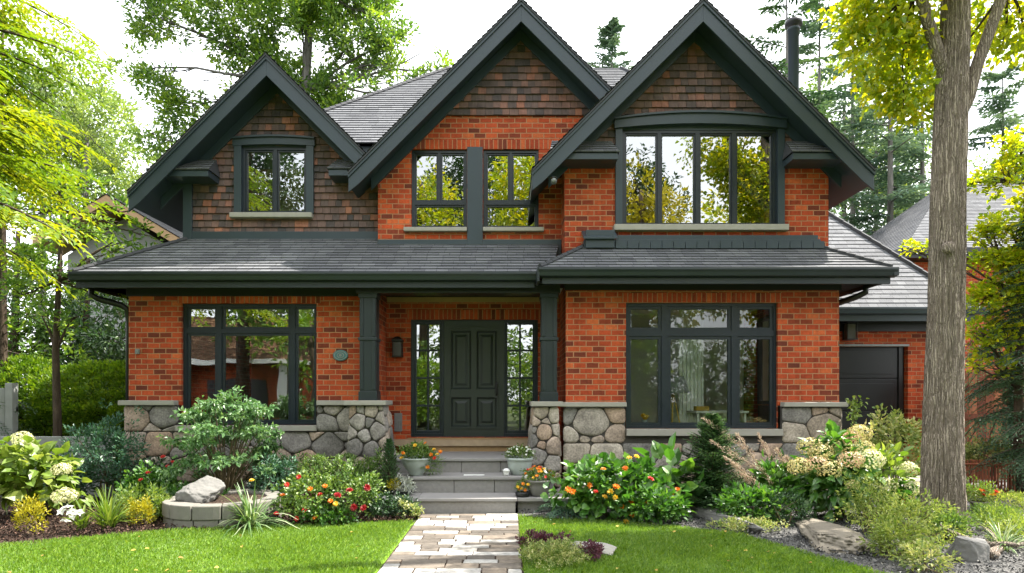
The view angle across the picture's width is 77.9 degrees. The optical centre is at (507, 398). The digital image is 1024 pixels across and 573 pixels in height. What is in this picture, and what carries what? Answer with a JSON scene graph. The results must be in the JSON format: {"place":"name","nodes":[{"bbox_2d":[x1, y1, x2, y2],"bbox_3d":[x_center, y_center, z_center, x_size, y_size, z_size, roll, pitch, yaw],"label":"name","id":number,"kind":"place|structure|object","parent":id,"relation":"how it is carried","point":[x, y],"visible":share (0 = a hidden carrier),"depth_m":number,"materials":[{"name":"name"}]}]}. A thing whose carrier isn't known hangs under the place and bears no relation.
{"place":"outdoors","nodes":[
{"label":"outdoors","id":0,"kind":"place"},
{"bbox_2d":[0,518,415,572],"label":"grass","id":1,"kind":"structure","parent":0,"point":[283,545],"depth_m":5.96,"materials":[{"name":"green plant"}]},
{"bbox_2d":[0,496,418,546],"bbox_3d":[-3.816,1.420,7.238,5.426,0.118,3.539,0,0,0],"label":"mulch","id":2,"kind":"object","parent":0,"point":[69,526],"visible":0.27,"depth_m":7.14,"materials":[{"name":"brown plant"}]},
{"bbox_2d":[10,493,52,534],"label":"golden shrub","id":3,"kind":"object","parent":2,"relation":"on","point":[28,509],"visible":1,"depth_m":6.81,"materials":[{"name":"yellow plant"}]},
{"bbox_2d":[0,431,93,518],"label":"hydrangea","id":4,"kind":"object","parent":2,"relation":"on","point":[20,476],"visible":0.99,"depth_m":7.59,"materials":[{"name":"green plant"}]},
{"bbox_2d":[0,436,113,496],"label":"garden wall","id":5,"kind":"structure","parent":2,"relation":"on","point":[44,439],"depth_m":9.31,"materials":[{"name":"green plant"}]},
{"bbox_2d":[0,0,132,299],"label":"cedar tree","id":6,"kind":"object","parent":2,"relation":"on","point":[15,152],"visible":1,"depth_m":7.66,"materials":[{"name":"green plant"}]},
{"bbox_2d":[34,453,117,507],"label":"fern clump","id":7,"kind":"object","parent":2,"relation":"on","point":[89,477],"visible":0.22,"depth_m":8.55,"materials":[{"name":"green plant"}]},
{"bbox_2d":[57,497,99,530],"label":"lily plant","id":8,"kind":"object","parent":2,"relation":"on","point":[84,520],"visible":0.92,"depth_m":6.92,"materials":[{"name":"white plant"}]},
{"bbox_2d":[53,398,151,503],"bbox_3d":[-5.597,0.728,8.738,1.320,1.514,1.111,0,0,0],"label":"yew shrub","id":9,"kind":"object","parent":2,"relation":"on","point":[96,435],"visible":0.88,"depth_m":8.65,"materials":[{"name":"green plant"}]},
{"bbox_2d":[75,484,148,529],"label":"ornamental grass","id":10,"kind":"object","parent":2,"relation":"on","point":[109,516],"depth_m":7.02,"materials":[{"name":"green plant"}]},
{"bbox_2d":[91,481,171,521],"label":"spurge plant","id":11,"kind":"object","parent":2,"relation":"on","point":[154,488],"visible":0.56,"depth_m":7.45,"materials":[{"name":"green plant"}]},
{"bbox_2d":[125,493,156,527],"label":"golden shrub","id":12,"kind":"object","parent":2,"relation":"on","point":[144,506],"visible":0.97,"depth_m":7.12,"materials":[{"name":"yellow plant"}]},
{"bbox_2d":[114,455,178,504],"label":"geranium plant","id":13,"kind":"object","parent":2,"relation":"on","point":[146,480],"visible":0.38,"depth_m":8.25,"materials":[{"name":"green plant"}]},
{"bbox_2d":[156,385,287,489],"bbox_3d":[-3.772,0.632,8.279,1.598,1.650,1.303,0,0,0],"label":"shrub","id":14,"kind":"object","parent":2,"relation":"on","point":[206,430],"visible":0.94,"depth_m":8.19,"materials":[{"name":"green plant"}]},
{"bbox_2d":[162,489,282,528],"bbox_3d":[-3.417,1.340,7.662,1.363,0.320,1.343,0,0,0],"label":"stone planter","id":15,"kind":"object","parent":2,"relation":"on","point":[217,512],"visible":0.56,"depth_m":7.09,"materials":[{"name":"concrete"}]},
{"bbox_2d":[175,475,225,503],"bbox_3d":[-3.630,1.099,7.493,0.397,0.381,0.531,0,0,43],"label":"boulder","id":16,"kind":"object","parent":15,"relation":"on","point":[207,489],"visible":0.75,"depth_m":7.38,"materials":[{"name":"grey stone"}]},
{"bbox_2d":[199,479,299,537],"bbox_3d":[-2.889,1.154,7.105,1.298,0.586,1.290,0,0,0],"label":"spider plant","id":17,"kind":"object","parent":2,"relation":"on","point":[250,518],"visible":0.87,"depth_m":7.04,"materials":[{"name":"green plant"}]},
{"bbox_2d":[247,447,299,513],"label":"sage plant","id":18,"kind":"object","parent":2,"relation":"on","point":[288,464],"visible":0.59,"depth_m":8.22,"materials":[{"name":"green plant"}]},
{"bbox_2d":[249,465,346,522],"bbox_3d":[-2.369,1.129,7.480,1.054,0.712,0.796,0,0,9],"label":"lantana shrub","id":19,"kind":"object","parent":2,"relation":"on","point":[301,485],"visible":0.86,"depth_m":7.33,"materials":[{"name":"green plant"}]},
{"bbox_2d":[295,453,331,484],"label":"boxwood","id":20,"kind":"object","parent":2,"relation":"on","point":[317,457],"visible":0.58,"depth_m":8.35,"materials":[{"name":"green plant"}]},
{"bbox_2d":[292,503,363,525],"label":"groundcover plant","id":21,"kind":"object","parent":2,"relation":"on","point":[328,512],"visible":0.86,"depth_m":7.27,"materials":[{"name":"green plant"}]},
{"bbox_2d":[316,455,385,521],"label":"rose bush","id":22,"kind":"object","parent":2,"relation":"on","point":[356,487],"visible":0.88,"depth_m":7.47,"materials":[{"name":"green plant"}]},
{"bbox_2d":[353,447,399,491],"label":"sedum plant","id":23,"kind":"object","parent":2,"relation":"on","point":[372,468],"visible":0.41,"depth_m":8.44,"materials":[{"name":"green plant"}]},
{"bbox_2d":[375,438,401,494],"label":"dwarf cypress","id":24,"kind":"object","parent":2,"relation":"on","point":[389,466],"visible":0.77,"depth_m":8.30,"materials":[{"name":"green plant"}]},
{"bbox_2d":[357,491,419,520],"bbox_3d":[-1.458,1.290,7.715,0.781,0.341,0.606,0,0,0],"label":"cotoneaster","id":25,"kind":"object","parent":2,"relation":"on","point":[372,508],"visible":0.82,"depth_m":7.60,"materials":[{"name":"green plant"}]},
{"bbox_2d":[114,453,516,521],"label":"ground","id":26,"kind":"structure","parent":0,"point":[415,518],"depth_m":8.42,"materials":[{"name":"brown soil"}]},
{"bbox_2d":[0,383,17,435],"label":"plank fence","id":27,"kind":"object","parent":26,"relation":"on","point":[9,399],"visible":0.47,"depth_m":9.86,"materials":[{"name":"grey wood"}]},
{"bbox_2d":[0,9,86,435],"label":"spruce tree","id":28,"kind":"object","parent":26,"relation":"on","point":[4,352],"visible":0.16,"depth_m":10.57,"materials":[{"name":"green plant"}]},
{"bbox_2d":[7,232,102,394],"bbox_3d":[-11.690,-1.272,14.912,4.657,5.445,3.380,0,0,0],"label":"shade tree","id":29,"kind":"object","parent":26,"relation":"on","point":[16,336],"visible":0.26,"depth_m":14.88,"materials":[{"name":"green plant"}]},
{"bbox_2d":[7,254,125,393],"bbox_3d":[-10.700,-1.105,16.049,4.391,5.213,3.119,0,0,0],"label":"shade tree","id":30,"kind":"object","parent":26,"relation":"on","point":[78,341],"visible":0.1,"depth_m":15.65,"materials":[{"name":"green plant"}]},
{"bbox_2d":[5,4,144,350],"bbox_3d":[-19.934,-7.429,27.143,8.774,17.758,5.110,0,0,0],"label":"distant tree","id":31,"kind":"object","parent":26,"relation":"on","point":[40,87],"visible":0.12,"depth_m":26.97,"materials":[{"name":"green plant"}]},
{"bbox_2d":[6,72,153,221],"bbox_3d":[-16.685,-5.648,25.079,6.254,14.196,4.305,0,0,0],"label":"distant tree","id":32,"kind":"object","parent":26,"relation":"on","point":[103,170],"visible":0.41,"depth_m":24.84,"materials":[{"name":"green plant"}]},
{"bbox_2d":[0,161,169,435],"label":"understorey tree","id":33,"kind":"object","parent":26,"relation":"on","point":[58,274],"visible":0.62,"depth_m":9.91,"materials":[{"name":"green plant"}]},
{"bbox_2d":[48,294,128,389],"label":"shade tree","id":34,"kind":"object","parent":26,"relation":"on","point":[104,333],"visible":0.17,"depth_m":14.16,"materials":[{"name":"green plant"}]},
{"bbox_2d":[0,352,192,488],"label":"hedge","id":35,"kind":"object","parent":26,"relation":"on","point":[81,399],"visible":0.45,"depth_m":10.35,"materials":[{"name":"green plant"}]},
{"bbox_2d":[32,193,182,359],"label":"neighbour house","id":36,"kind":"structure","parent":26,"relation":"on","point":[75,256],"depth_m":18.90,"materials":[{"name":"concrete"}]},
{"bbox_2d":[114,135,172,202],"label":"distant tree","id":37,"kind":"object","parent":26,"relation":"on","point":[131,181],"visible":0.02,"depth_m":22.54,"materials":[{"name":"green plant"}]},
{"bbox_2d":[107,0,454,160],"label":"ash tree","id":38,"kind":"object","parent":26,"relation":"on","point":[307,18],"visible":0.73,"depth_m":17.28,"materials":[{"name":"green plant"}]},
{"bbox_2d":[373,451,567,514],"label":"front steps","id":39,"kind":"structure","parent":26,"relation":"on","point":[452,489],"depth_m":8.48,"materials":[{"name":"stone"}]},
{"bbox_2d":[401,456,431,475],"bbox_3d":[-1.250,0.919,8.660,0.443,0.240,0.443,0,0,0],"label":"bowl planter","id":40,"kind":"object","parent":39,"relation":"on","point":[412,466],"visible":0.83,"depth_m":8.51,"materials":[{"name":"ceramic"}]},
{"bbox_2d":[396,439,441,468],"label":"viola plant","id":41,"kind":"object","parent":40,"relation":"in","point":[415,451],"visible":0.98,"depth_m":8.56,"materials":[{"name":"green plant"}]},
{"bbox_2d":[506,456,532,474],"bbox_3d":[0.165,0.921,8.720,0.370,0.235,0.370,0,0,0],"label":"flower pot","id":42,"kind":"object","parent":39,"relation":"on","point":[515,465],"visible":0.92,"depth_m":8.58,"materials":[{"name":"ceramic"}]},
{"bbox_2d":[67,0,898,497],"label":"brick house","id":43,"kind":"structure","parent":26,"relation":"on","point":[711,160],"depth_m":9.50,"materials":[{"name":"red brick"}]},
{"bbox_2d":[175,304,316,430],"bbox_3d":[-3.884,-0.480,9.495,2.087,1.911,0.250,0,0,0],"label":"window","id":44,"kind":"structure","parent":43,"relation":"in","point":[220,331],"depth_m":9.55,"materials":[{"name":"paint"}]},
{"bbox_2d":[229,147,313,218],"bbox_3d":[-3.748,-3.445,10.080,1.302,1.145,0.180,0,0,0],"label":"window","id":45,"kind":"structure","parent":43,"relation":"in","point":[275,213],"depth_m":10.10,"materials":[{"name":"paint"}]},
{"bbox_2d":[404,150,466,231],"bbox_3d":[-1.127,-3.256,9.905,0.980,1.298,0.190,0,0,0],"label":"window","id":46,"kind":"structure","parent":43,"relation":"in","point":[439,202],"depth_m":9.93,"materials":[{"name":"paint"}]},
{"bbox_2d":[444,321,503,435],"bbox_3d":[-0.555,-0.335,10.335,0.984,1.883,0.141,0,0,0],"label":"door","id":47,"kind":"structure","parent":43,"relation":"in","point":[473,350],"depth_m":10.36,"materials":[{"name":"paint"}]},
{"bbox_2d":[483,150,543,231],"bbox_3d":[0.087,-3.256,9.905,0.948,1.298,0.190,0,0,0],"label":"window","id":48,"kind":"structure","parent":43,"relation":"in","point":[510,203],"depth_m":9.93,"materials":[{"name":"paint"}]},
{"bbox_2d":[671,376,689,421],"bbox_3d":[2.530,0.151,9.660,0.480,1.003,0.480,0,0,0],"label":"floor lamp","id":49,"kind":"object","parent":43,"relation":"in","point":[678,384],"visible":0.6,"depth_m":9.50,"materials":[{"name":"grey fabric"}]},
{"bbox_2d":[679,310,703,421],"bbox_3d":[2.894,-0.475,10.005,0.388,2.150,0.050,0,0,0],"label":"curtain","id":50,"kind":"object","parent":43,"relation":"hanging from","point":[688,358],"visible":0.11,"depth_m":9.98,"materials":[{"name":"white fabric"}]},
{"bbox_2d":[613,130,788,231],"bbox_3d":[2.867,-3.255,9.437,2.583,1.512,0.174,0,0,0],"label":"window","id":51,"kind":"structure","parent":43,"relation":"in","point":[658,226],"depth_m":9.45,"materials":[{"name":"paint"}]},
{"bbox_2d":[625,303,782,435],"bbox_3d":[2.811,-0.433,9.140,2.226,1.920,0.260,0,0,0],"label":"window","id":52,"kind":"structure","parent":43,"relation":"in","point":[663,333],"depth_m":9.20,"materials":[{"name":"paint"}]},
{"bbox_2d":[757,316,768,403],"bbox_3d":[4.725,-0.705,10.750,0.070,1.590,2.300,0,0,0],"label":"curtain","id":53,"kind":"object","parent":43,"relation":"in","point":[762,345],"depth_m":11.71,"materials":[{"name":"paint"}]},
{"bbox_2d":[829,211,985,474],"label":"garage wing","id":54,"kind":"structure","parent":43,"relation":"attached to","point":[881,358],"depth_m":12.07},
{"bbox_2d":[839,347,903,471],"bbox_3d":[6.647,0.225,12.115,1.880,2.450,0.090,0,0,0],"label":"garage door","id":55,"kind":"structure","parent":54,"relation":"in","point":[876,374],"depth_m":12.08,"materials":[{"name":"black paint"}]},
{"bbox_2d":[587,16,635,69],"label":"spruce tree","id":56,"kind":"object","parent":26,"relation":"on","point":[609,42],"visible":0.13,"depth_m":33.71,"materials":[{"name":"green plant"}]},
{"bbox_2d":[745,0,870,234],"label":"pine tree","id":57,"kind":"object","parent":26,"relation":"on","point":[782,65],"visible":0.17,"depth_m":22.95,"materials":[{"name":"green plant"}]},
{"bbox_2d":[785,0,873,233],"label":"pine tree","id":58,"kind":"object","parent":26,"relation":"on","point":[810,28],"visible":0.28,"depth_m":24.72,"materials":[{"name":"green plant"}]},
{"bbox_2d":[822,8,912,234],"bbox_3d":[14.890,-7.775,26.768,4.347,18.551,5.082,0,0,-33],"label":"pine tree","id":59,"kind":"object","parent":26,"relation":"on","point":[865,151],"visible":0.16,"depth_m":26.98,"materials":[{"name":"green plant"}]},
{"bbox_2d":[847,90,910,229],"bbox_3d":[18.311,-7.524,31.023,4.362,18.052,5.663,0,0,37],"label":"pine tree","id":60,"kind":"object","parent":26,"relation":"on","point":[875,154],"visible":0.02,"depth_m":30.82,"materials":[{"name":"green plant"}]},
{"bbox_2d":[834,0,973,253],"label":"pine tree","id":61,"kind":"object","parent":26,"relation":"on","point":[894,192],"visible":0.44,"depth_m":23.96,"materials":[{"name":"green plant"}]},
{"bbox_2d":[875,37,978,253],"bbox_3d":[16.684,-6.775,26.084,4.180,16.551,4.961,0,0,0],"label":"pine tree","id":62,"kind":"object","parent":26,"relation":"on","point":[916,177],"visible":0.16,"depth_m":25.96,"materials":[{"name":"green plant"}]},
{"bbox_2d":[870,184,1023,370],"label":"neighbour house","id":63,"kind":"structure","parent":26,"relation":"on","point":[909,223],"depth_m":19.76,"materials":[{"name":"concrete"}]},
{"bbox_2d":[965,216,1023,498],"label":"spruce tree","id":64,"kind":"object","parent":26,"relation":"on","point":[1007,451],"visible":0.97,"depth_m":9.05,"materials":[{"name":"green plant"}]},
{"bbox_2d":[967,64,1023,253],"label":"pine tree","id":65,"kind":"object","parent":26,"relation":"on","point":[999,125],"visible":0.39,"depth_m":25.77,"materials":[{"name":"green plant"}]},
{"bbox_2d":[377,514,521,572],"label":"path","id":66,"kind":"structure","parent":0,"point":[484,555],"depth_m":6.16,"materials":[{"name":"stone"}]},
{"bbox_2d":[0,0,1023,389],"label":"sky","id":67,"kind":"structure","parent":0,"point":[454,26],"materials":[{"name":"white"}]},
{"bbox_2d":[517,513,899,572],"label":"lawn","id":68,"kind":"structure","parent":0,"point":[636,559],"depth_m":5.75,"materials":[{"name":"green plant"}]},
{"bbox_2d":[515,528,573,549],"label":"bugleweed","id":69,"kind":"object","parent":68,"relation":"on","point":[536,535],"visible":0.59,"depth_m":5.97,"materials":[{"name":"purple plant"}]},
{"bbox_2d":[517,536,591,572],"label":"stonecrop","id":70,"kind":"object","parent":68,"relation":"on","point":[563,550],"visible":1,"depth_m":5.50,"materials":[{"name":"green plant"}]},
{"bbox_2d":[701,417,822,517],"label":"fountain grass","id":71,"kind":"object","parent":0,"point":[749,479],"depth_m":7.63,"materials":[{"name":"beige plant"}]},
{"bbox_2d":[517,500,1023,572],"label":"garden bed","id":72,"kind":"object","parent":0,"point":[1016,565],"visible":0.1,"depth_m":6.19,"materials":[{"name":"grey gravel"}]},
{"bbox_2d":[540,451,675,522],"bbox_3d":[1.245,1.070,7.719,1.699,0.920,1.000,0,0,0],"label":"nasturtium bush","id":73,"kind":"object","parent":72,"relation":"on","point":[602,490],"visible":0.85,"depth_m":7.51,"materials":[{"name":"green plant"}]},
{"bbox_2d":[614,481,695,525],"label":"lungwort","id":74,"kind":"object","parent":72,"relation":"on","point":[669,505],"visible":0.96,"depth_m":7.27,"materials":[{"name":"green plant"}]},
{"bbox_2d":[632,432,722,521],"bbox_3d":[2.126,1.066,7.986,0.945,1.318,0.933,0,0,-33],"label":"broadleaf shrub","id":75,"kind":"object","parent":72,"relation":"on","point":[668,451],"visible":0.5,"depth_m":7.86,"materials":[{"name":"green plant"}]},
{"bbox_2d":[672,413,764,511],"bbox_3d":[2.539,0.835,7.984,1.340,1.331,1.380,0,0,0],"label":"dwarf spruce","id":76,"kind":"object","parent":72,"relation":"on","point":[715,460],"visible":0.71,"depth_m":7.87,"materials":[{"name":"green plant"}]},
{"bbox_2d":[685,504,765,533],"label":"sandstone slab","id":77,"kind":"structure","parent":72,"relation":"on","point":[708,514],"depth_m":7.40,"materials":[{"name":"grey stone"}]},
{"bbox_2d":[705,515,789,532],"bbox_3d":[2.628,1.374,6.931,0.922,0.197,0.413,0,0,0],"label":"lamium","id":78,"kind":"object","parent":72,"relation":"on","point":[733,519],"visible":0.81,"depth_m":6.90,"materials":[{"name":"green plant"}]},
{"bbox_2d":[708,480,801,524],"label":"salvia plant","id":79,"kind":"object","parent":72,"relation":"on","point":[732,503],"visible":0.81,"depth_m":7.26,"materials":[{"name":"green plant"}]},
{"bbox_2d":[747,447,808,507],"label":"phlox plant","id":80,"kind":"object","parent":72,"relation":"on","point":[775,475],"visible":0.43,"depth_m":7.64,"materials":[{"name":"green plant"}]},
{"bbox_2d":[756,484,818,527],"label":"juniper","id":81,"kind":"object","parent":72,"relation":"on","point":[801,500],"visible":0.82,"depth_m":7.16,"materials":[{"name":"green plant"}]},
{"bbox_2d":[794,516,872,554],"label":"sandstone slab","id":82,"kind":"structure","parent":72,"relation":"on","point":[821,533],"depth_m":6.16,"materials":[{"name":"grey stone"}]},
{"bbox_2d":[771,418,912,522],"bbox_3d":[3.914,0.861,7.470,1.351,1.258,1.223,0,0,-22],"label":"hydrangea","id":83,"kind":"object","parent":72,"relation":"on","point":[832,453],"visible":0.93,"depth_m":7.35,"materials":[{"name":"beige plant"}]},
{"bbox_2d":[827,467,911,533],"bbox_3d":[3.875,1.108,6.745,0.783,0.754,0.646,0,0,0],"label":"spirea","id":84,"kind":"object","parent":72,"relation":"on","point":[862,508],"visible":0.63,"depth_m":6.78,"materials":[{"name":"green plant"}]},
{"bbox_2d":[844,441,919,513],"bbox_3d":[4.498,0.993,7.678,1.045,1.021,1.016,0,0,28],"label":"hydrangea","id":85,"kind":"object","parent":72,"relation":"on","point":[900,468],"visible":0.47,"depth_m":7.45,"materials":[{"name":"green plant"}]},
{"bbox_2d":[857,403,921,485],"bbox_3d":[5.576,0.768,8.949,1.115,1.432,1.129,0,0,0],"label":"dogwood","id":86,"kind":"object","parent":72,"relation":"on","point":[902,428],"visible":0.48,"depth_m":8.88,"materials":[{"name":"green plant"}]},
{"bbox_2d":[857,505,941,564],"bbox_3d":[3.564,1.232,5.763,0.667,0.512,0.608,0,0,0],"label":"spirea","id":87,"kind":"object","parent":72,"relation":"on","point":[886,532],"visible":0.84,"depth_m":5.73,"materials":[{"name":"green plant"}]},
{"bbox_2d":[844,479,972,549],"bbox_3d":[3.928,1.128,6.172,1.028,0.718,0.922,0,0,-33],"label":"spirea","id":88,"kind":"object","parent":72,"relation":"on","point":[907,507],"visible":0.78,"depth_m":6.15,"materials":[{"name":"green plant"}]},
{"bbox_2d":[805,0,1023,535],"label":"maple tree","id":89,"kind":"object","parent":72,"relation":"on","point":[951,47],"visible":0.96,"depth_m":6.90,"materials":[{"name":"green plant"}]},
{"bbox_2d":[889,533,964,572],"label":"leaf shrub","id":90,"kind":"object","parent":72,"relation":"on","point":[907,554],"visible":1,"depth_m":5.23,"materials":[{"name":"green plant"}]},
{"bbox_2d":[911,503,981,540],"bbox_3d":[4.573,1.288,6.598,0.669,0.400,0.625,0,0,-22],"label":"spirea","id":91,"kind":"object","parent":72,"relation":"on","point":[947,518],"visible":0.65,"depth_m":6.51,"materials":[{"name":"green plant"}]},
{"bbox_2d":[944,536,989,562],"bbox_3d":[4.138,1.392,5.739,0.339,0.339,0.382,0,0,25],"label":"boulder","id":92,"kind":"object","parent":72,"relation":"on","point":[972,549],"visible":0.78,"depth_m":5.59,"materials":[{"name":"grey stone"}]},
{"bbox_2d":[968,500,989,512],"bbox_3d":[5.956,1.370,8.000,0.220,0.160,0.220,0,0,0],"label":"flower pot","id":93,"kind":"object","parent":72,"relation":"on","point":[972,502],"visible":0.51,"depth_m":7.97,"materials":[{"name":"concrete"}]},
{"bbox_2d":[966,475,999,501],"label":"pansy plant","id":94,"kind":"object","parent":93,"relation":"on","point":[972,489],"visible":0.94,"depth_m":7.95,"materials":[{"name":"green plant"}]},
{"bbox_2d":[940,524,1023,559],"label":"driftwood","id":95,"kind":"object","parent":72,"relation":"on","point":[995,549],"visible":0.73,"depth_m":5.88,"materials":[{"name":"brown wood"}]},
{"bbox_2d":[969,501,1023,533],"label":"groundcover plant","id":96,"kind":"object","parent":72,"relation":"on","point":[986,516],"visible":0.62,"depth_m":6.88,"materials":[{"name":"green plant"}]},
{"bbox_2d":[971,487,1023,510],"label":"groundcover plant","id":97,"kind":"object","parent":72,"relation":"on","point":[1017,498],"visible":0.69,"depth_m":7.86,"materials":[{"name":"green plant"}]},
{"bbox_2d":[980,515,1023,555],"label":"ornamental grass","id":98,"kind":"object","parent":72,"relation":"on","point":[1004,538],"depth_m":6.00,"materials":[{"name":"green plant"}]},
{"bbox_2d":[983,511,1023,542],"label":"groundcover plant","id":99,"kind":"object","parent":72,"relation":"on","point":[1014,520],"visible":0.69,"depth_m":6.32,"materials":[{"name":"green plant"}]},
{"bbox_2d":[800,57,907,220],"label":"distant tree","id":100,"kind":"object","parent":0,"point":[814,86],"visible":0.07,"depth_m":31.89,"materials":[{"name":"green plant"}]},
{"bbox_2d":[869,475,1023,516],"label":"driveway","id":101,"kind":"structure","parent":0,"point":[918,480],"depth_m":9.34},
{"bbox_2d":[898,124,1023,496],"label":"young maple","id":102,"kind":"object","parent":101,"relation":"on","point":[1002,257],"visible":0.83,"depth_m":9.25,"materials":[{"name":"green plant"}]},
{"bbox_2d":[964,370,1008,479],"bbox_3d":[10.400,0.455,11.181,5.400,1.951,0.062,0,0,0],"label":"timber fence","id":103,"kind":"object","parent":101,"relation":"on","point":[988,399],"visible":0.09,"depth_m":11.19,"materials":[{"name":"red wood"}]},
{"bbox_2d":[965,435,1012,475],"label":"coleus plant","id":104,"kind":"object","parent":101,"relation":"on","point":[969,449],"visible":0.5,"depth_m":9.70,"materials":[{"name":"green plant"}]},
{"bbox_2d":[965,460,1017,494],"bbox_3d":[7.788,1.145,9.160,2.244,0.510,0.184,0,0,8],"label":"picket fence","id":105,"kind":"object","parent":101,"relation":"on","point":[970,464],"visible":0.42,"depth_m":9.28,"materials":[{"name":"red wood"}]},
{"bbox_2d":[965,282,1023,490],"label":"weeping conifer","id":106,"kind":"object","parent":101,"relation":"on","point":[1010,407],"visible":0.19,"depth_m":9.86,"materials":[{"name":"green plant"}]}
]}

